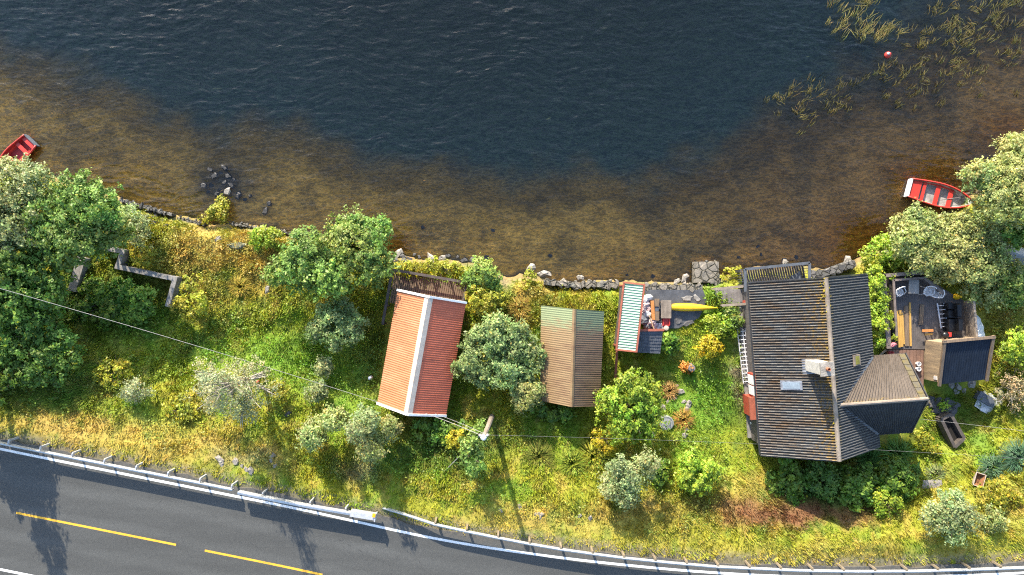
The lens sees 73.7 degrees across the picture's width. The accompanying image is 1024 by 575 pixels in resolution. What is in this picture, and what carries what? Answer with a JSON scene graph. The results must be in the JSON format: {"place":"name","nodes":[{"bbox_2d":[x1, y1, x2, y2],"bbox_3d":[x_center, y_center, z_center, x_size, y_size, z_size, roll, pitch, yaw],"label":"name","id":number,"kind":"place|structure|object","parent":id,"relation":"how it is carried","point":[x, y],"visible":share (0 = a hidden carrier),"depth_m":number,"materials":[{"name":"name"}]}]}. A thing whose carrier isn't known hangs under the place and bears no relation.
{"place":"outdoors","nodes":[
{"label":"outdoors","id":0,"kind":"place"},
{"bbox_2d":[0,288,376,401],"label":"wire","id":1,"kind":"object","parent":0,"point":[185,342],"visible":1,"depth_m":39.51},
{"bbox_2d":[0,0,1023,566],"bbox_3d":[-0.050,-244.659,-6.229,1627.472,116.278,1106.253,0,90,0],"label":"ground","id":2,"kind":"structure","parent":0,"point":[618,140],"depth_m":47.44,"materials":[{"name":"plant"}]},
{"bbox_2d":[0,152,57,272],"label":"tree","id":3,"kind":"object","parent":2,"relation":"on","point":[21,175],"visible":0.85,"depth_m":39.99,"materials":[{"name":"green plant"}]},
{"bbox_2d":[0,235,77,346],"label":"tree","id":4,"kind":"object","parent":2,"relation":"on","point":[23,277],"visible":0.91,"depth_m":40.62,"materials":[{"name":"green plant"}]},
{"bbox_2d":[0,303,89,393],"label":"tree","id":5,"kind":"object","parent":2,"relation":"on","point":[41,360],"visible":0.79,"depth_m":41.37,"materials":[{"name":"green plant"}]},
{"bbox_2d":[15,167,137,271],"bbox_3d":[-26.305,-4.075,42.189,6.736,6.967,6.356,0,90,0],"label":"tree","id":6,"kind":"object","parent":2,"relation":"on","point":[76,211],"visible":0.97,"depth_m":40.30,"materials":[{"name":"green plant"}]},
{"bbox_2d":[68,257,90,291],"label":"concrete wall","id":7,"kind":"structure","parent":2,"relation":"on","point":[80,271],"depth_m":44.90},
{"bbox_2d":[64,272,158,334],"bbox_3d":[-26.142,1.087,44.688,6.262,1.872,4.138,0,90,0],"label":"shrub","id":8,"kind":"object","parent":2,"relation":"on","point":[119,309],"visible":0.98,"depth_m":44.30,"materials":[{"name":"green plant"}]},
{"bbox_2d":[90,355,134,392],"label":"shrub","id":9,"kind":"object","parent":2,"relation":"on","point":[102,370],"visible":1,"depth_m":42.95,"materials":[{"name":"yellow plant"}]},
{"bbox_2d":[118,202,154,251],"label":"shrub","id":10,"kind":"object","parent":2,"relation":"on","point":[140,223],"visible":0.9,"depth_m":43.86,"materials":[{"name":"green plant"}]},
{"bbox_2d":[116,375,156,405],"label":"shrub","id":11,"kind":"object","parent":2,"relation":"on","point":[133,393],"visible":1,"depth_m":42.02,"materials":[{"name":"green plant"}]},
{"bbox_2d":[127,240,157,267],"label":"shrub","id":12,"kind":"object","parent":2,"relation":"on","point":[145,256],"visible":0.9,"depth_m":44.54,"materials":[{"name":"green plant"}]},
{"bbox_2d":[108,247,182,306],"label":"concrete wall","id":13,"kind":"structure","parent":2,"relation":"on","point":[120,264],"depth_m":44.75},
{"bbox_2d":[119,197,175,216],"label":"stone wall","id":14,"kind":"structure","parent":2,"relation":"on","point":[149,208],"depth_m":46.11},
{"bbox_2d":[161,388,202,423],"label":"shrub","id":15,"kind":"object","parent":2,"relation":"on","point":[181,411],"visible":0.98,"depth_m":42.45,"materials":[{"name":"yellow plant"}]},
{"bbox_2d":[0,436,377,521],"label":"guardrail","id":16,"kind":"object","parent":2,"relation":"on","point":[362,514],"visible":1,"depth_m":40.98,"materials":[{"name":"metal"}]},
{"bbox_2d":[168,272,210,323],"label":"shrub","id":17,"kind":"object","parent":2,"relation":"on","point":[185,307],"visible":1,"depth_m":43.85,"materials":[{"name":"yellow plant"}]},
{"bbox_2d":[198,194,231,224],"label":"shrub","id":18,"kind":"object","parent":2,"relation":"on","point":[215,208],"visible":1,"depth_m":45.94,"materials":[{"name":"yellow plant"}]},
{"bbox_2d":[183,353,284,428],"bbox_3d":[-16.266,6.075,40.020,5.473,8.830,4.477,0,90,0],"label":"tree","id":19,"kind":"object","parent":2,"relation":"on","point":[227,382],"visible":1,"depth_m":39.33,"materials":[{"name":"green plant"}]},
{"bbox_2d":[228,275,251,299],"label":"grass tuft","id":20,"kind":"object","parent":2,"relation":"on","point":[236,287],"visible":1,"depth_m":45.23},
{"bbox_2d":[247,224,285,253],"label":"shrub","id":21,"kind":"object","parent":2,"relation":"on","point":[270,234],"visible":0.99,"depth_m":44.41,"materials":[{"name":"green plant"}]},
{"bbox_2d":[258,377,296,412],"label":"shrub","id":22,"kind":"object","parent":2,"relation":"on","point":[282,392],"visible":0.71,"depth_m":42.73,"materials":[{"name":"yellow plant"}]},
{"bbox_2d":[294,413,328,454],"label":"tree","id":23,"kind":"object","parent":2,"relation":"on","point":[312,434],"visible":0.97,"depth_m":40.41,"materials":[{"name":"green plant"}]},
{"bbox_2d":[301,378,330,404],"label":"shrub","id":24,"kind":"object","parent":2,"relation":"on","point":[321,392],"visible":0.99,"depth_m":43.05,"materials":[{"name":"green plant"}]},
{"bbox_2d":[310,354,337,379],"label":"shrub","id":25,"kind":"object","parent":2,"relation":"on","point":[324,365],"visible":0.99,"depth_m":43.80,"materials":[{"name":"green plant"}]},
{"bbox_2d":[258,202,400,302],"bbox_3d":[-11.303,-2.086,43.246,8.800,4.697,6.365,0,90,0],"label":"tree","id":26,"kind":"object","parent":2,"relation":"on","point":[351,234],"visible":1,"depth_m":42.03,"materials":[{"name":"green plant"}]},
{"bbox_2d":[318,402,350,433],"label":"tree","id":27,"kind":"object","parent":2,"relation":"on","point":[330,422],"visible":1,"depth_m":40.81,"materials":[{"name":"green plant"}]},
{"bbox_2d":[302,295,373,353],"bbox_3d":[-11.123,2.321,44.031,4.458,3.444,3.824,0,90,0],"label":"tree","id":28,"kind":"object","parent":2,"relation":"on","point":[346,328],"visible":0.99,"depth_m":43.08,"materials":[{"name":"green plant"}]},
{"bbox_2d":[343,402,383,443],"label":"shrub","id":29,"kind":"object","parent":2,"relation":"on","point":[365,419],"visible":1,"depth_m":39.94,"materials":[{"name":"green plant"}]},
{"bbox_2d":[353,429,390,464],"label":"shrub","id":30,"kind":"object","parent":2,"relation":"on","point":[367,450],"visible":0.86,"depth_m":40.21,"materials":[{"name":"green plant"}]},
{"bbox_2d":[378,412,404,441],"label":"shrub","id":31,"kind":"object","parent":2,"relation":"on","point":[390,426],"visible":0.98,"depth_m":41.40,"materials":[{"name":"green plant"}]},
{"bbox_2d":[376,268,467,416],"bbox_3d":[-5.971,3.421,44.111,5.333,5.979,8.612,10,90,0],"label":"boathouse","id":32,"kind":"object","parent":2,"relation":"on","point":[422,347],"visible":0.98,"depth_m":42.15,"materials":[{"name":"red metal"}]},
{"bbox_2d":[395,255,465,278],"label":"shrub","id":33,"kind":"object","parent":2,"relation":"on","point":[454,266],"visible":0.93,"depth_m":45.12,"materials":[{"name":"yellow plant"}]},
{"bbox_2d":[409,416,473,447],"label":"shrub","id":34,"kind":"object","parent":2,"relation":"on","point":[428,426],"visible":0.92,"depth_m":42.66,"materials":[{"name":"green plant"}]},
{"bbox_2d":[444,429,465,453],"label":"shrub","id":35,"kind":"object","parent":2,"relation":"on","point":[452,440],"visible":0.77,"depth_m":42.00,"materials":[{"name":"yellow plant"}]},
{"bbox_2d":[453,418,489,480],"bbox_3d":[-2.400,9.591,41.754,2.245,3.577,3.520,0,90,0],"label":"tree","id":36,"kind":"object","parent":2,"relation":"on","point":[473,461],"visible":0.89,"depth_m":40.71,"materials":[{"name":"green plant"}]},
{"bbox_2d":[457,252,505,292],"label":"shrub","id":37,"kind":"object","parent":2,"relation":"on","point":[474,275],"visible":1,"depth_m":43.58,"materials":[{"name":"green plant"}]},
{"bbox_2d":[463,284,509,325],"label":"shrub","id":38,"kind":"object","parent":2,"relation":"on","point":[481,306],"visible":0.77,"depth_m":43.58,"materials":[{"name":"yellow plant"}]},
{"bbox_2d":[450,308,547,391],"bbox_3d":[-0.620,4.290,43.419,5.770,4.496,5.490,32,90,0],"label":"tree","id":39,"kind":"object","parent":2,"relation":"on","point":[517,362],"visible":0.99,"depth_m":42.23,"materials":[{"name":"green plant"}]},
{"bbox_2d":[0,164,1023,566],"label":"grass","id":40,"kind":"structure","parent":2,"relation":"on","point":[78,398],"depth_m":43.68,"materials":[{"name":"plant"}]},
{"bbox_2d":[0,167,1023,545],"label":"undergrowth","id":41,"kind":"object","parent":2,"relation":"on","point":[268,455],"visible":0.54,"depth_m":44.00,"materials":[{"name":"green plant"}]},
{"bbox_2d":[506,295,531,321],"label":"grass tuft","id":42,"kind":"object","parent":2,"relation":"on","point":[514,307],"visible":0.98,"depth_m":45.11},
{"bbox_2d":[507,376,548,416],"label":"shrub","id":43,"kind":"object","parent":2,"relation":"on","point":[523,400],"visible":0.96,"depth_m":42.22,"materials":[{"name":"green plant"}]},
{"bbox_2d":[516,266,543,292],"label":"shrub","id":44,"kind":"object","parent":2,"relation":"on","point":[530,282],"visible":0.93,"depth_m":45.45,"materials":[{"name":"yellow plant"}]},
{"bbox_2d":[523,439,556,470],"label":"grass tuft","id":45,"kind":"object","parent":2,"relation":"on","point":[543,454],"visible":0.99,"depth_m":42.97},
{"bbox_2d":[527,402,576,423],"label":"shrub","id":46,"kind":"object","parent":2,"relation":"on","point":[563,413],"visible":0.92,"depth_m":43.62,"materials":[{"name":"green plant"}]},
{"bbox_2d":[540,306,603,406],"bbox_3d":[3.797,4.327,43.875,4.085,4.050,6.371,0,90,0],"label":"boathouse","id":47,"kind":"object","parent":2,"relation":"on","point":[571,346],"visible":0.99,"depth_m":42.50,"materials":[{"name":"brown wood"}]},
{"bbox_2d":[554,446,589,478],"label":"grass tuft","id":48,"kind":"object","parent":2,"relation":"on","point":[568,465],"visible":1,"depth_m":42.94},
{"bbox_2d":[543,278,618,291],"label":"stone wall","id":49,"kind":"structure","parent":2,"relation":"on","point":[594,284],"depth_m":45.59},
{"bbox_2d":[577,440,611,474],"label":"grass tuft","id":50,"kind":"object","parent":2,"relation":"on","point":[591,450],"visible":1,"depth_m":43.17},
{"bbox_2d":[588,424,623,457],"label":"shrub","id":51,"kind":"object","parent":2,"relation":"on","point":[600,443],"visible":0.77,"depth_m":42.98,"materials":[{"name":"yellow plant"}]},
{"bbox_2d":[613,281,644,351],"bbox_3d":[7.496,1.883,44.375,1.358,2.650,4.417,7,90,0],"label":"woodshed","id":52,"kind":"object","parent":2,"relation":"on","point":[629,314],"visible":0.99,"depth_m":43.34,"materials":[{"name":"white paint"}]},
{"bbox_2d":[593,366,667,448],"bbox_3d":[7.354,7.359,42.787,4.816,4.545,5.097,0,90,0],"label":"tree","id":53,"kind":"object","parent":2,"relation":"on","point":[626,420],"visible":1,"depth_m":41.66,"materials":[{"name":"green plant"}]},
{"bbox_2d":[597,443,663,511],"bbox_3d":[7.010,11.108,41.615,3.113,4.042,4.602,32,90,0],"label":"bush","id":54,"kind":"object","parent":2,"relation":"on","point":[623,480],"visible":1,"depth_m":40.59,"materials":[{"name":"green plant"}]},
{"bbox_2d":[635,329,663,353],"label":"slate shed","id":55,"kind":"structure","parent":2,"relation":"on","point":[650,340],"depth_m":43.99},
{"bbox_2d":[647,456,671,485],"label":"shrub","id":56,"kind":"object","parent":2,"relation":"on","point":[661,478],"visible":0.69,"depth_m":42.45,"materials":[{"name":"green plant"}]},
{"bbox_2d":[661,380,680,399],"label":"grass tuft","id":57,"kind":"object","parent":2,"relation":"on","point":[673,391],"visible":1,"depth_m":45.08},
{"bbox_2d":[661,331,683,355],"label":"shrub","id":58,"kind":"object","parent":2,"relation":"on","point":[668,342],"visible":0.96,"depth_m":44.78,"materials":[{"name":"green plant"}]},
{"bbox_2d":[644,281,701,292],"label":"stone wall","id":59,"kind":"structure","parent":2,"relation":"on","point":[691,287],"depth_m":45.45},
{"bbox_2d":[644,290,705,328],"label":"paved yard","id":60,"kind":"structure","parent":2,"relation":"on","point":[674,296],"depth_m":45.41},
{"bbox_2d":[671,303,715,310],"bbox_3d":[12.006,1.309,45.179,3.217,0.342,0.548,0,90,0],"label":"kayak","id":61,"kind":"object","parent":60,"relation":"on","point":[685,307],"visible":1,"depth_m":45.04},
{"bbox_2d":[671,407,696,430],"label":"grass tuft","id":62,"kind":"object","parent":2,"relation":"on","point":[684,414],"visible":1,"depth_m":44.48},
{"bbox_2d":[667,446,725,496],"bbox_3d":[11.349,11.550,42.525,3.069,2.497,3.020,33,90,0],"label":"shrub","id":63,"kind":"object","parent":2,"relation":"on","point":[696,471],"visible":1,"depth_m":41.82,"materials":[{"name":"green plant"}]},
{"bbox_2d":[383,507,1023,572],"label":"guardrail","id":64,"kind":"object","parent":2,"relation":"on","point":[812,569],"visible":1,"depth_m":41.05,"materials":[{"name":"metal"}]},
{"bbox_2d":[691,260,720,285],"bbox_3d":[13.215,-0.993,46.734,1.872,1.331,1.833,0,90,0],"label":"stone landing","id":65,"kind":"object","parent":2,"relation":"on","point":[705,271],"visible":1,"depth_m":46.11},
{"bbox_2d":[692,332,724,362],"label":"shrub","id":66,"kind":"object","parent":2,"relation":"on","point":[709,341],"visible":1,"depth_m":44.50,"materials":[{"name":"yellow plant"}]},
{"bbox_2d":[699,309,739,340],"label":"shrub","id":67,"kind":"object","parent":2,"relation":"on","point":[715,324],"visible":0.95,"depth_m":44.78,"materials":[{"name":"green plant"}]},
{"bbox_2d":[711,285,745,306],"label":"wooden steps","id":68,"kind":"structure","parent":2,"relation":"on","point":[735,295],"depth_m":45.23,"materials":[{"name":"grey wood"}]},
{"bbox_2d":[723,302,745,330],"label":"shrub","id":69,"kind":"object","parent":2,"relation":"on","point":[734,314],"visible":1,"depth_m":44.77,"materials":[{"name":"green plant"}]},
{"bbox_2d":[764,458,812,506],"bbox_3d":[17.734,12.427,43.711,2.969,2.259,2.964,35,90,0],"label":"shrub","id":70,"kind":"object","parent":2,"relation":"on","point":[793,484],"visible":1,"depth_m":43.29,"materials":[{"name":"green plant"}]},
{"bbox_2d":[800,460,843,502],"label":"shrub","id":71,"kind":"object","parent":2,"relation":"on","point":[829,475],"visible":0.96,"depth_m":43.09,"materials":[{"name":"green plant"}]},
{"bbox_2d":[735,262,928,461],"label":"house","id":72,"kind":"structure","parent":2,"relation":"on","point":[822,378],"depth_m":41.21,"materials":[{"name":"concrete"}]},
{"bbox_2d":[737,329,747,382],"bbox_3d":[15.365,4.529,45.150,0.511,0.324,3.624,-7,90,0],"label":"ladder","id":73,"kind":"object","parent":72,"relation":"attached to","point":[744,343],"visible":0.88,"depth_m":45.15,"materials":[{"name":"metal"}]},
{"bbox_2d":[742,394,757,419],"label":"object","id":74,"kind":"structure","parent":72,"relation":"in","point":[748,401],"depth_m":43.60,"materials":[{"name":"red paint"}]},
{"bbox_2d":[807,260,856,277],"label":"stone wall","id":75,"kind":"structure","parent":2,"relation":"on","point":[839,268],"depth_m":45.58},
{"bbox_2d":[835,461,882,512],"bbox_3d":[22.049,12.553,43.344,3.307,2.532,3.059,-12,90,0],"label":"shrub","id":76,"kind":"object","parent":2,"relation":"on","point":[859,483],"visible":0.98,"depth_m":42.77,"materials":[{"name":"green plant"}]},
{"bbox_2d":[855,445,886,469],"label":"bush","id":77,"kind":"object","parent":2,"relation":"on","point":[872,457],"visible":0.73,"depth_m":44.84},
{"bbox_2d":[865,263,893,348],"bbox_3d":[23.724,1.240,44.479,1.918,2.359,5.720,0,90,0],"label":"shrub","id":78,"kind":"object","parent":2,"relation":"on","point":[879,306],"visible":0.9,"depth_m":43.87,"materials":[{"name":"green plant"}]},
{"bbox_2d":[857,231,906,274],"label":"shrub","id":79,"kind":"object","parent":2,"relation":"on","point":[868,259],"visible":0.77,"depth_m":44.68,"materials":[{"name":"green plant"}]},
{"bbox_2d":[870,486,905,518],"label":"shrub","id":80,"kind":"object","parent":2,"relation":"on","point":[893,501],"visible":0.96,"depth_m":42.49,"materials":[{"name":"green plant"}]},
{"bbox_2d":[873,453,921,502],"bbox_3d":[24.443,12.285,43.494,3.214,2.568,3.293,21,90,0],"label":"shrub","id":81,"kind":"object","parent":2,"relation":"on","point":[899,479],"visible":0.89,"depth_m":42.93,"materials":[{"name":"green plant"}]},
{"bbox_2d":[879,434,917,463],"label":"grass tuft","id":82,"kind":"object","parent":2,"relation":"on","point":[895,448],"visible":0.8,"depth_m":44.79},
{"bbox_2d":[873,271,965,386],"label":"deck","id":83,"kind":"structure","parent":2,"relation":"on","point":[915,352],"depth_m":44.95,"materials":[{"name":"grey wood"}]},
{"bbox_2d":[904,306,908,345],"bbox_3d":[25.951,2.526,44.900,0.260,0.050,2.652,-1,90,0],"label":"plank","id":84,"kind":"object","parent":83,"relation":"on","point":[906,321],"visible":1,"depth_m":44.88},
{"bbox_2d":[942,303,962,330],"bbox_3d":[28.836,1.956,44.525,1.020,0.850,1.873,0,90,0],"label":"garden sofa","id":85,"kind":"object","parent":83,"relation":"on","point":[952,321],"visible":1,"depth_m":44.40,"materials":[{"name":"black plastic"}]},
{"bbox_2d":[906,426,942,456],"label":"shrub","id":86,"kind":"object","parent":2,"relation":"on","point":[936,450],"visible":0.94,"depth_m":44.65,"materials":[{"name":"yellow plant"}]},
{"bbox_2d":[923,463,946,479],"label":"grass tuft","id":87,"kind":"object","parent":2,"relation":"on","point":[939,472],"visible":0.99,"depth_m":44.15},
{"bbox_2d":[881,198,1013,289],"bbox_3d":[27.936,-2.709,43.864,8.507,3.592,5.305,9,90,0],"label":"tree","id":88,"kind":"object","parent":2,"relation":"on","point":[969,261],"visible":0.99,"depth_m":43.08,"materials":[{"name":"green plant"}]},
{"bbox_2d":[935,411,965,447],"bbox_3d":[28.858,9.375,44.958,1.033,0.609,2.203,-29,90,0],"label":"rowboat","id":89,"kind":"object","parent":2,"relation":"on","point":[953,435],"visible":1,"depth_m":44.80,"materials":[{"name":"grey wood"}]},
{"bbox_2d":[918,486,989,547],"bbox_3d":[26.226,13.735,41.632,3.927,3.597,3.525,-41,90,0],"label":"shrub","id":90,"kind":"object","parent":2,"relation":"on","point":[957,519],"visible":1,"depth_m":40.51,"materials":[{"name":"green plant"}]},
{"bbox_2d":[923,335,995,386],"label":"garden shed","id":91,"kind":"structure","parent":2,"relation":"on","point":[956,360],"depth_m":43.23,"materials":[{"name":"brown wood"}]},
{"bbox_2d":[963,301,977,336],"bbox_3d":[29.860,2.081,44.825,0.140,1.750,2.460,-5,90,0],"label":"wooden screen","id":92,"kind":"object","parent":2,"relation":"on","point":[970,319],"visible":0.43,"depth_m":44.34,"materials":[{"name":"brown wood"}]},
{"bbox_2d":[954,131,1023,239],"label":"tree","id":93,"kind":"object","parent":2,"relation":"on","point":[999,185],"visible":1,"depth_m":41.90,"materials":[{"name":"green plant"}]},
{"bbox_2d":[975,391,1002,413],"bbox_3d":[31.698,7.741,45.324,1.726,0.139,1.323,29,90,0],"label":"white tarp","id":94,"kind":"object","parent":2,"relation":"on","point":[984,408],"visible":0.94,"depth_m":45.32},
{"bbox_2d":[973,391,994,406],"bbox_3d":[31.284,7.372,45.212,1.200,0.450,0.570,31,90,0],"label":"rock","id":95,"kind":"object","parent":94,"relation":"on","point":[989,401],"visible":0.86,"depth_m":44.99,"materials":[{"name":"stone"}]},
{"bbox_2d":[957,253,1023,312],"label":"tree","id":96,"kind":"object","parent":2,"relation":"on","point":[991,297],"visible":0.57,"depth_m":43.95,"materials":[{"name":"green plant"}]},
{"bbox_2d":[976,452,1007,480],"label":"grass tuft","id":97,"kind":"object","parent":2,"relation":"on","point":[988,463],"visible":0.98,"depth_m":43.48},
{"bbox_2d":[976,502,1011,533],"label":"shrub","id":98,"kind":"object","parent":2,"relation":"on","point":[997,521],"visible":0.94,"depth_m":41.62,"materials":[{"name":"green plant"}]},
{"bbox_2d":[977,476,1023,512],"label":"shrub","id":99,"kind":"object","parent":2,"relation":"on","point":[999,496],"visible":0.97,"depth_m":42.10,"materials":[{"name":"yellow plant"}]},
{"bbox_2d":[988,261,1023,312],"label":"tree","id":100,"kind":"object","parent":2,"relation":"on","point":[1016,301],"visible":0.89,"depth_m":43.75,"materials":[{"name":"green plant"}]},
{"bbox_2d":[993,324,1023,370],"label":"shrub","id":101,"kind":"object","parent":2,"relation":"on","point":[1014,351],"visible":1,"depth_m":43.78,"materials":[{"name":"green plant"}]},
{"bbox_2d":[993,368,1023,416],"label":"shrub","id":102,"kind":"object","parent":2,"relation":"on","point":[1017,384],"visible":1,"depth_m":44.06,"materials":[{"name":"beige plant"}]},
{"bbox_2d":[997,436,1023,475],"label":"grass tuft","id":103,"kind":"object","parent":2,"relation":"on","point":[1015,458],"visible":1,"depth_m":43.29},
{"bbox_2d":[999,215,1023,251],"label":"tree","id":104,"kind":"object","parent":2,"relation":"on","point":[1017,239],"visible":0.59,"depth_m":42.62,"materials":[{"name":"green plant"}]},
{"bbox_2d":[0,439,1023,574],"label":"road","id":105,"kind":"structure","parent":0,"point":[193,525],"depth_m":41.70,"materials":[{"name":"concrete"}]},
{"bbox_2d":[16,512,175,545],"bbox_3d":[-25.406,14.736,41.696,9.958,0.001,0.132,11,90,0],"label":"line","id":106,"kind":"object","parent":105,"relation":"on","point":[94,528],"visible":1,"depth_m":41.70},
{"bbox_2d":[205,550,321,574],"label":"line","id":107,"kind":"object","parent":105,"relation":"on","point":[259,561],"visible":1,"depth_m":41.70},
{"bbox_2d":[0,448,1023,574],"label":"edge line","id":108,"kind":"object","parent":105,"relation":"on","point":[387,528],"visible":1,"depth_m":41.70,"materials":[{"name":"paint"}]},
{"bbox_2d":[661,300,671,317],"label":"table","id":109,"kind":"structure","parent":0,"point":[665,311],"depth_m":44.98,"materials":[{"name":"white wood"}]},
{"bbox_3d":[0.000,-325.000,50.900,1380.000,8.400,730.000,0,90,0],"label":"lake water","id":110,"kind":"structure","parent":0,"visible":0},
{"bbox_2d":[0,134,40,165],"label":"rowboat","id":111,"kind":"object","parent":110,"relation":"on","point":[21,145],"visible":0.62,"depth_m":46.39,"materials":[{"name":"wood"}]},
{"bbox_2d":[762,0,1023,136],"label":"reeds","id":112,"kind":"object","parent":110,"relation":"in","point":[850,19],"visible":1,"depth_m":46.74,"materials":[{"name":"green plant"}]},
{"bbox_2d":[903,178,972,208],"bbox_3d":[29.157,-6.232,46.456,4.568,0.768,1.662,15,90,0],"label":"rowboat","id":113,"kind":"object","parent":110,"relation":"on","point":[933,193],"visible":0.9,"depth_m":46.39,"materials":[{"name":"red paint"}]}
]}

